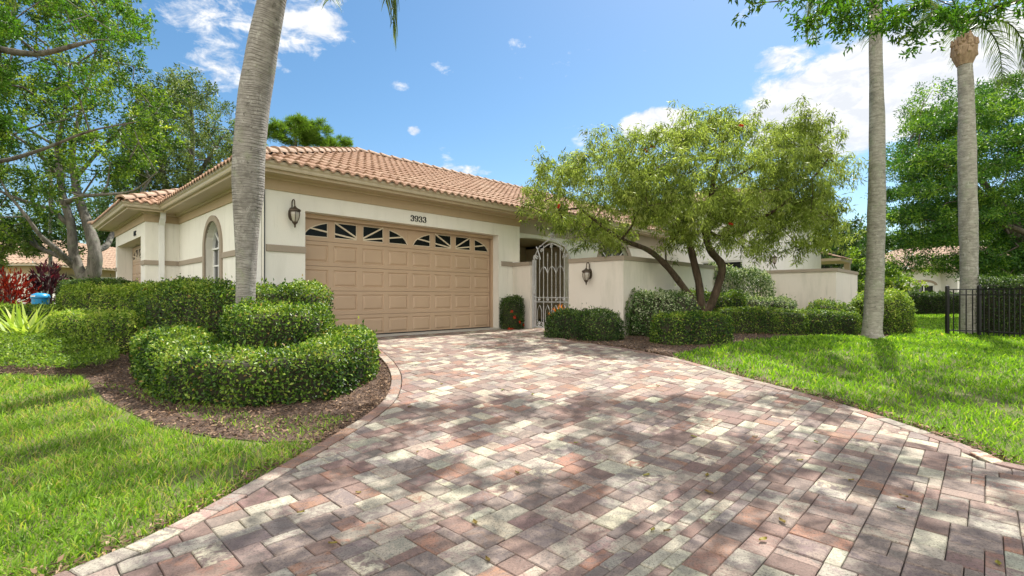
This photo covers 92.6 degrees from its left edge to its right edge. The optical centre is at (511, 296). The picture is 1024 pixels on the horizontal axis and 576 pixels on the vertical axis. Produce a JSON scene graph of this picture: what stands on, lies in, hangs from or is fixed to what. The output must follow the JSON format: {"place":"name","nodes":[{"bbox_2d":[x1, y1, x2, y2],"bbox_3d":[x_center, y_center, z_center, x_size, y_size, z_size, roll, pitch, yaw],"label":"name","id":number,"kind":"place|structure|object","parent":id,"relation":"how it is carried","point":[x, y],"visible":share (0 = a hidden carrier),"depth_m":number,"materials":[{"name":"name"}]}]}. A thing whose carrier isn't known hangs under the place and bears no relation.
{"place":"outdoors","nodes":[
{"label":"outdoors","id":0,"kind":"place"},
{"bbox_2d":[30,293,50,303],"bbox_3d":[-14.933,0.368,15.493,0.480,0.970,0.486,0,0,0],"label":"storage tub","id":1,"kind":"object","parent":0,"point":[37,298],"visible":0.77,"depth_m":15.35,"materials":[{"name":"blue plastic"}]},
{"bbox_2d":[0,370,320,575],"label":"lawn grass","id":2,"kind":"structure","parent":0,"point":[30,507],"depth_m":3.37,"materials":[{"name":"green plant"}]},
{"bbox_2d":[0,314,1023,575],"bbox_3d":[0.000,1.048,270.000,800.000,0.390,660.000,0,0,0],"label":"ground","id":3,"kind":"structure","parent":0,"point":[762,368],"depth_m":4.33,"materials":[{"name":"green plant"}]},
{"bbox_2d":[0,266,41,303],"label":"croton bush","id":4,"kind":"object","parent":3,"relation":"on","point":[10,291],"visible":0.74,"depth_m":16.46,"materials":[{"name":"red plant"}]},
{"bbox_2d":[0,219,51,302],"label":"broadleaf tree","id":5,"kind":"object","parent":3,"relation":"on","point":[8,248],"visible":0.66,"depth_m":25.45,"materials":[{"name":"green plant"}]},
{"bbox_2d":[0,300,64,325],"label":"hedge","id":6,"kind":"object","parent":3,"relation":"on","point":[30,308],"visible":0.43,"depth_m":12.09,"materials":[{"name":"green plant"}]},
{"bbox_2d":[25,258,68,303],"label":"cordyline bush","id":7,"kind":"object","parent":3,"relation":"on","point":[55,276],"visible":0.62,"depth_m":17.37,"materials":[{"name":"purple plant"}]},
{"bbox_2d":[11,147,85,291],"bbox_3d":[-28.271,-4.051,29.994,3.326,9.933,3.299,0,0,0],"label":"palm tree","id":8,"kind":"object","parent":3,"relation":"on","point":[50,258],"visible":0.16,"depth_m":29.92,"materials":[{"name":"green plant"}]},
{"bbox_2d":[0,240,115,303],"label":"house","id":9,"kind":"structure","parent":3,"relation":"on","point":[108,265],"depth_m":35.56,"materials":[{"name":"beige paint"}]},
{"bbox_2d":[63,274,76,279],"bbox_3d":[-33.062,-0.807,36.600,0.205,1.720,1.440,0,0,0],"label":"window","id":10,"kind":"structure","parent":9,"relation":"in","point":[70,275],"depth_m":36.70,"materials":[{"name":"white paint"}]},
{"bbox_2d":[0,326,120,369],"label":"ground cover","id":11,"kind":"object","parent":3,"relation":"on","point":[35,341],"visible":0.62,"depth_m":7.17,"materials":[{"name":"green plant"}]},
{"bbox_2d":[37,191,115,267],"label":"distant tree","id":12,"kind":"object","parent":3,"relation":"on","point":[78,226],"visible":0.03,"depth_m":59.35,"materials":[{"name":"green plant"}]},
{"bbox_2d":[37,184,119,270],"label":"distant tree","id":13,"kind":"object","parent":3,"relation":"on","point":[103,205],"visible":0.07,"depth_m":52.74,"materials":[{"name":"green plant"}]},
{"bbox_2d":[0,0,157,162],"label":"shade tree","id":14,"kind":"object","parent":3,"relation":"on","point":[12,29],"visible":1,"depth_m":12.50,"materials":[{"name":"green plant"}]},
{"bbox_2d":[55,276,112,304],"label":"hedge","id":15,"kind":"object","parent":3,"relation":"on","point":[75,282],"visible":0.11,"depth_m":15.48,"materials":[{"name":"green plant"}]},
{"bbox_2d":[0,0,191,279],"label":"oak tree","id":16,"kind":"object","parent":3,"relation":"on","point":[60,165],"visible":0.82,"depth_m":22.76,"materials":[{"name":"green plant"}]},
{"bbox_2d":[92,62,268,203],"bbox_3d":[-21.627,-7.748,33.194,14.468,17.264,8.769,0,0,28],"label":"oak tree","id":17,"kind":"object","parent":3,"relation":"on","point":[189,168],"visible":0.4,"depth_m":31.04,"materials":[{"name":"green plant"}]},
{"bbox_2d":[0,339,390,442],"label":"mulch bed","id":18,"kind":"object","parent":3,"relation":"on","point":[227,414],"visible":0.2,"depth_m":4.92,"materials":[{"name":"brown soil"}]},
{"bbox_2d":[0,301,56,341],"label":"strap leaf plant","id":19,"kind":"object","parent":18,"relation":"on","point":[23,325],"visible":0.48,"depth_m":9.22,"materials":[{"name":"green plant"}]},
{"bbox_2d":[43,304,145,353],"bbox_3d":[-7.009,0.534,8.627,2.847,0.832,1.323,0,0,24],"label":"hedge","id":20,"kind":"object","parent":18,"relation":"on","point":[111,327],"visible":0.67,"depth_m":7.99,"materials":[{"name":"green plant"}]},
{"bbox_2d":[88,274,139,292],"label":"hedge","id":21,"kind":"object","parent":18,"relation":"on","point":[117,280],"visible":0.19,"depth_m":11.90,"materials":[{"name":"green plant"}]},
{"bbox_2d":[54,276,181,310],"bbox_3d":[-8.912,0.209,11.466,5.000,1.380,1.512,0,0,26],"label":"hedge","id":22,"kind":"object","parent":18,"relation":"on","point":[80,296],"visible":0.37,"depth_m":11.20,"materials":[{"name":"green plant"}]},
{"bbox_2d":[97,382,352,438],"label":"bed weeds","id":23,"kind":"object","parent":18,"relation":"on","point":[290,430],"visible":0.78,"depth_m":4.56,"materials":[{"name":"green plant"}]},
{"bbox_2d":[135,273,334,338],"bbox_3d":[-4.513,0.298,7.859,3.375,1.401,1.326,0,0,10],"label":"hedge","id":24,"kind":"object","parent":18,"relation":"on","point":[202,301],"visible":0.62,"depth_m":7.51,"materials":[{"name":"green plant"}]},
{"bbox_2d":[124,316,380,408],"bbox_3d":[-3.592,0.723,6.254,3.846,0.892,2.849,0,0,0],"label":"hedge","id":25,"kind":"object","parent":18,"relation":"on","point":[184,362],"visible":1,"depth_m":5.26,"materials":[{"name":"green plant"}]},
{"bbox_2d":[218,296,338,353],"bbox_3d":[-3.075,0.541,6.474,1.524,1.106,1.264,0,0,0],"label":"hedge","id":26,"kind":"object","parent":18,"relation":"on","point":[280,323],"visible":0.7,"depth_m":6.12,"materials":[{"name":"green plant"}]},
{"bbox_2d":[231,0,399,315],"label":"palm tree","id":27,"kind":"object","parent":18,"relation":"on","point":[256,85],"visible":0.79,"depth_m":6.74,"materials":[{"name":"grey plant"}]},
{"bbox_2d":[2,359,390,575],"bbox_3d":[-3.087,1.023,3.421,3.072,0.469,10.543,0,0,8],"label":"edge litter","id":28,"kind":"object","parent":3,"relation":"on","point":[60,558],"visible":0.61,"depth_m":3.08,"materials":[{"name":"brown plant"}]},
{"bbox_2d":[267,111,334,146],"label":"pine tree","id":29,"kind":"object","parent":3,"relation":"on","point":[302,130],"visible":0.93,"depth_m":41.64,"materials":[{"name":"green plant"}]},
{"bbox_2d":[322,133,353,146],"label":"pine tree","id":30,"kind":"object","parent":3,"relation":"on","point":[344,141],"visible":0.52,"depth_m":45.51,"materials":[{"name":"green plant"}]},
{"bbox_2d":[376,327,502,336],"bbox_3d":[-2.144,0.860,10.925,0.558,0.106,4.990,0,0,44],"label":"garage threshold","id":31,"kind":"object","parent":3,"relation":"on","point":[427,332],"visible":0.21,"depth_m":11.13,"materials":[{"name":"concrete"}]},
{"bbox_2d":[87,146,851,334],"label":"house","id":32,"kind":"structure","parent":3,"relation":"on","point":[381,243],"depth_m":11.24,"materials":[{"name":"beige paint"}]},
{"bbox_2d":[132,245,140,282],"bbox_3d":[-10.737,-0.347,14.327,3.840,2.400,0.369,0,0,44],"label":"garage door","id":33,"kind":"structure","parent":32,"relation":"in","point":[136,252],"depth_m":15.16,"materials":[{"name":"paint"}]},
{"bbox_2d":[202,215,222,283],"bbox_3d":[-6.486,-0.720,10.775,1.390,2.105,0.245,0,0,44],"label":"window","id":34,"kind":"structure","parent":32,"relation":"in","point":[217,248],"depth_m":11.04,"materials":[{"name":"white paint"}]},
{"bbox_2d":[305,218,489,332],"bbox_3d":[-2.316,-0.357,11.091,0.478,2.420,4.970,0,0,44],"label":"garage door","id":35,"kind":"structure","parent":32,"relation":"in","point":[393,279],"depth_m":10.87,"materials":[{"name":"paint"}]},
{"bbox_2d":[597,239,630,256],"bbox_3d":[3.775,-0.987,18.202,0.205,2.480,2.400,0,0,44],"label":"window","id":36,"kind":"structure","parent":32,"relation":"in","point":[627,250],"depth_m":18.46,"materials":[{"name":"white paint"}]},
{"bbox_2d":[701,260,742,267],"bbox_3d":[8.262,-0.872,19.244,1.630,1.050,0.080,0,0,44],"label":"window","id":37,"kind":"structure","parent":32,"relation":"in","point":[734,263],"depth_m":18.95,"materials":[{"name":"white paint"}]},
{"bbox_2d":[499,294,524,329],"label":"flowering bush","id":38,"kind":"object","parent":3,"relation":"on","point":[512,310],"visible":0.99,"depth_m":12.34,"materials":[{"name":"green plant"}]},
{"bbox_2d":[116,374,1021,575],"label":"driveway bedding","id":39,"kind":"object","parent":3,"relation":"on","point":[919,513],"visible":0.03,"depth_m":2.65,"materials":[{"name":"grey sand"}]},
{"bbox_2d":[53,328,1023,575],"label":"driveway pavers","id":40,"kind":"object","parent":39,"relation":"on","point":[593,501],"visible":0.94,"depth_m":3.08,"materials":[{"name":"brick"}]},
{"bbox_2d":[512,255,858,334],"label":"courtyard wall","id":41,"kind":"structure","parent":3,"relation":"on","point":[610,282],"depth_m":12.28,"materials":[{"name":"paint"}]},
{"bbox_2d":[532,232,570,327],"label":"gate","id":42,"kind":"structure","parent":41,"relation":"attached to","point":[534,297],"depth_m":12.38,"materials":[{"name":"metal"}]},
{"bbox_2d":[564,332,888,356],"bbox_3d":[10.499,0.925,15.146,22.287,0.160,5.257,0,0,-31],"label":"mulch bed","id":43,"kind":"object","parent":3,"relation":"on","point":[649,348],"visible":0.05,"depth_m":8.79,"materials":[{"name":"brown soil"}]},
{"bbox_2d":[542,303,627,340],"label":"hedge","id":44,"kind":"object","parent":43,"relation":"on","point":[591,324],"visible":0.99,"depth_m":9.53,"materials":[{"name":"green plant"}]},
{"bbox_2d":[624,284,701,336],"bbox_3d":[3.389,0.302,10.953,2.019,1.203,1.477,0,0,-21],"label":"hedge","id":45,"kind":"object","parent":43,"relation":"on","point":[645,304],"visible":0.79,"depth_m":10.52,"materials":[{"name":"green plant"}]},
{"bbox_2d":[648,304,735,344],"bbox_3d":[3.345,0.524,9.158,1.685,0.776,0.932,0,0,-12],"label":"hedge","id":46,"kind":"object","parent":43,"relation":"on","point":[691,327],"visible":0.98,"depth_m":8.84,"materials":[{"name":"green plant"}]},
{"bbox_2d":[515,95,869,311],"bbox_3d":[4.282,-2.081,11.461,8.527,5.929,5.549,0,0,0],"label":"bottlebrush tree","id":47,"kind":"object","parent":43,"relation":"on","point":[725,204],"visible":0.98,"depth_m":10.38,"materials":[{"name":"green plant"}]},
{"bbox_2d":[680,287,747,310],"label":"hedge","id":48,"kind":"object","parent":43,"relation":"on","point":[730,298],"visible":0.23,"depth_m":12.41,"materials":[{"name":"green plant"}]},
{"bbox_2d":[706,258,775,300],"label":"hedge","id":49,"kind":"object","parent":43,"relation":"on","point":[751,276],"visible":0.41,"depth_m":14.48,"materials":[{"name":"green plant"}]},
{"bbox_2d":[713,302,809,334],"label":"hedge","id":50,"kind":"object","parent":43,"relation":"on","point":[761,320],"visible":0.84,"depth_m":11.33,"materials":[{"name":"green plant"}]},
{"bbox_2d":[741,291,798,308],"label":"hedge","id":51,"kind":"object","parent":43,"relation":"on","point":[766,302],"visible":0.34,"depth_m":13.14,"materials":[{"name":"green plant"}]},
{"bbox_2d":[788,304,861,335],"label":"hedge","id":52,"kind":"object","parent":43,"relation":"on","point":[825,321],"visible":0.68,"depth_m":11.71,"materials":[{"name":"green plant"}]},
{"bbox_2d":[805,297,861,328],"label":"hedge","id":53,"kind":"object","parent":43,"relation":"on","point":[820,303],"visible":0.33,"depth_m":13.45,"materials":[{"name":"green plant"}]},
{"bbox_2d":[793,0,944,338],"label":"palm tree","id":54,"kind":"object","parent":43,"relation":"on","point":[872,322],"visible":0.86,"depth_m":11.18,"materials":[{"name":"grey plant"}]},
{"bbox_2d":[848,286,918,334],"bbox_3d":[10.233,0.368,13.605,1.944,1.377,1.473,0,0,-28],"label":"hedge","id":55,"kind":"object","parent":43,"relation":"on","point":[898,316],"visible":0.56,"depth_m":13.11,"materials":[{"name":"green plant"}]},
{"bbox_2d":[569,338,1023,464],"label":"driveway border","id":56,"kind":"object","parent":3,"relation":"on","point":[797,388],"visible":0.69,"depth_m":4.79,"materials":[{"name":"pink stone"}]},
{"bbox_2d":[804,199,866,294],"bbox_3d":[21.915,-3.416,36.178,6.261,9.294,6.986,0,0,-15],"label":"broadleaf tree","id":57,"kind":"object","parent":3,"relation":"on","point":[855,228],"visible":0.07,"depth_m":34.18,"materials":[{"name":"green plant"}]},
{"bbox_2d":[821,235,861,271],"bbox_3d":[19.734,-1.535,31.059,3.933,5.204,3.459,0,0,-34],"label":"broadleaf tree","id":58,"kind":"object","parent":3,"relation":"on","point":[835,250],"visible":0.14,"depth_m":30.60,"materials":[{"name":"green plant"}]},
{"bbox_2d":[830,219,885,300],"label":"broadleaf tree","id":59,"kind":"object","parent":3,"relation":"on","point":[863,254],"visible":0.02,"depth_m":40.25,"materials":[{"name":"green plant"}]},
{"bbox_2d":[833,221,905,267],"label":"distant tree","id":60,"kind":"object","parent":3,"relation":"on","point":[889,249],"visible":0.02,"depth_m":58.12,"materials":[{"name":"green plant"}]},
{"bbox_2d":[728,0,1023,60],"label":"shade tree","id":61,"kind":"object","parent":3,"relation":"on","point":[902,12],"visible":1,"depth_m":8.23,"materials":[{"name":"green plant"}]},
{"bbox_2d":[844,246,937,295],"bbox_3d":[23.510,-1.104,30.946,4.585,4.340,4.670,0,0,-19],"label":"broadleaf tree","id":62,"kind":"object","parent":3,"relation":"on","point":[892,278],"visible":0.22,"depth_m":29.91,"materials":[{"name":"green plant"}]},
{"bbox_2d":[892,290,958,313],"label":"hedge","id":63,"kind":"object","parent":3,"relation":"on","point":[931,302],"visible":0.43,"depth_m":27.90,"materials":[{"name":"green plant"}]},
{"bbox_2d":[858,246,1014,292],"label":"house","id":64,"kind":"structure","parent":3,"relation":"on","point":[940,281],"depth_m":38.00,"materials":[{"name":"white paint"}]},
{"bbox_2d":[914,280,937,291],"bbox_3d":[32.020,-0.532,38.050,1.960,1.570,0.180,0,0,0],"label":"window","id":65,"kind":"structure","parent":64,"relation":"in","point":[931,287],"depth_m":38.13,"materials":[{"name":"white paint"}]},
{"bbox_2d":[857,70,1023,284],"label":"poinciana tree","id":66,"kind":"object","parent":3,"relation":"on","point":[929,160],"visible":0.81,"depth_m":19.67,"materials":[{"name":"green plant"}]},
{"bbox_2d":[896,220,994,268],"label":"distant tree","id":67,"kind":"object","parent":3,"relation":"on","point":[926,226],"depth_m":55.98,"materials":[{"name":"green plant"}]},
{"bbox_2d":[896,0,1023,334],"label":"palm tree","id":68,"kind":"object","parent":3,"relation":"on","point":[964,53],"visible":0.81,"depth_m":13.17,"materials":[{"name":"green plant"}]},
{"bbox_2d":[945,285,1023,336],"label":"fence","id":69,"kind":"object","parent":3,"relation":"on","point":[979,294],"visible":0.92,"depth_m":12.38,"materials":[{"name":"black metal"}]},
{"bbox_2d":[975,271,1023,334],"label":"hedge","id":70,"kind":"object","parent":3,"relation":"on","point":[1010,281],"visible":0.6,"depth_m":12.74,"materials":[{"name":"green plant"}]},
{"bbox_2d":[0,0,1023,268],"label":"sky","id":71,"kind":"structure","parent":0,"point":[472,87],"materials":[{"name":"blue"}]},
{"bbox_2d":[673,313,1023,464],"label":"lawn grass","id":72,"kind":"structure","parent":0,"point":[975,346],"depth_m":6.71,"materials":[{"name":"green plant"}]}
]}

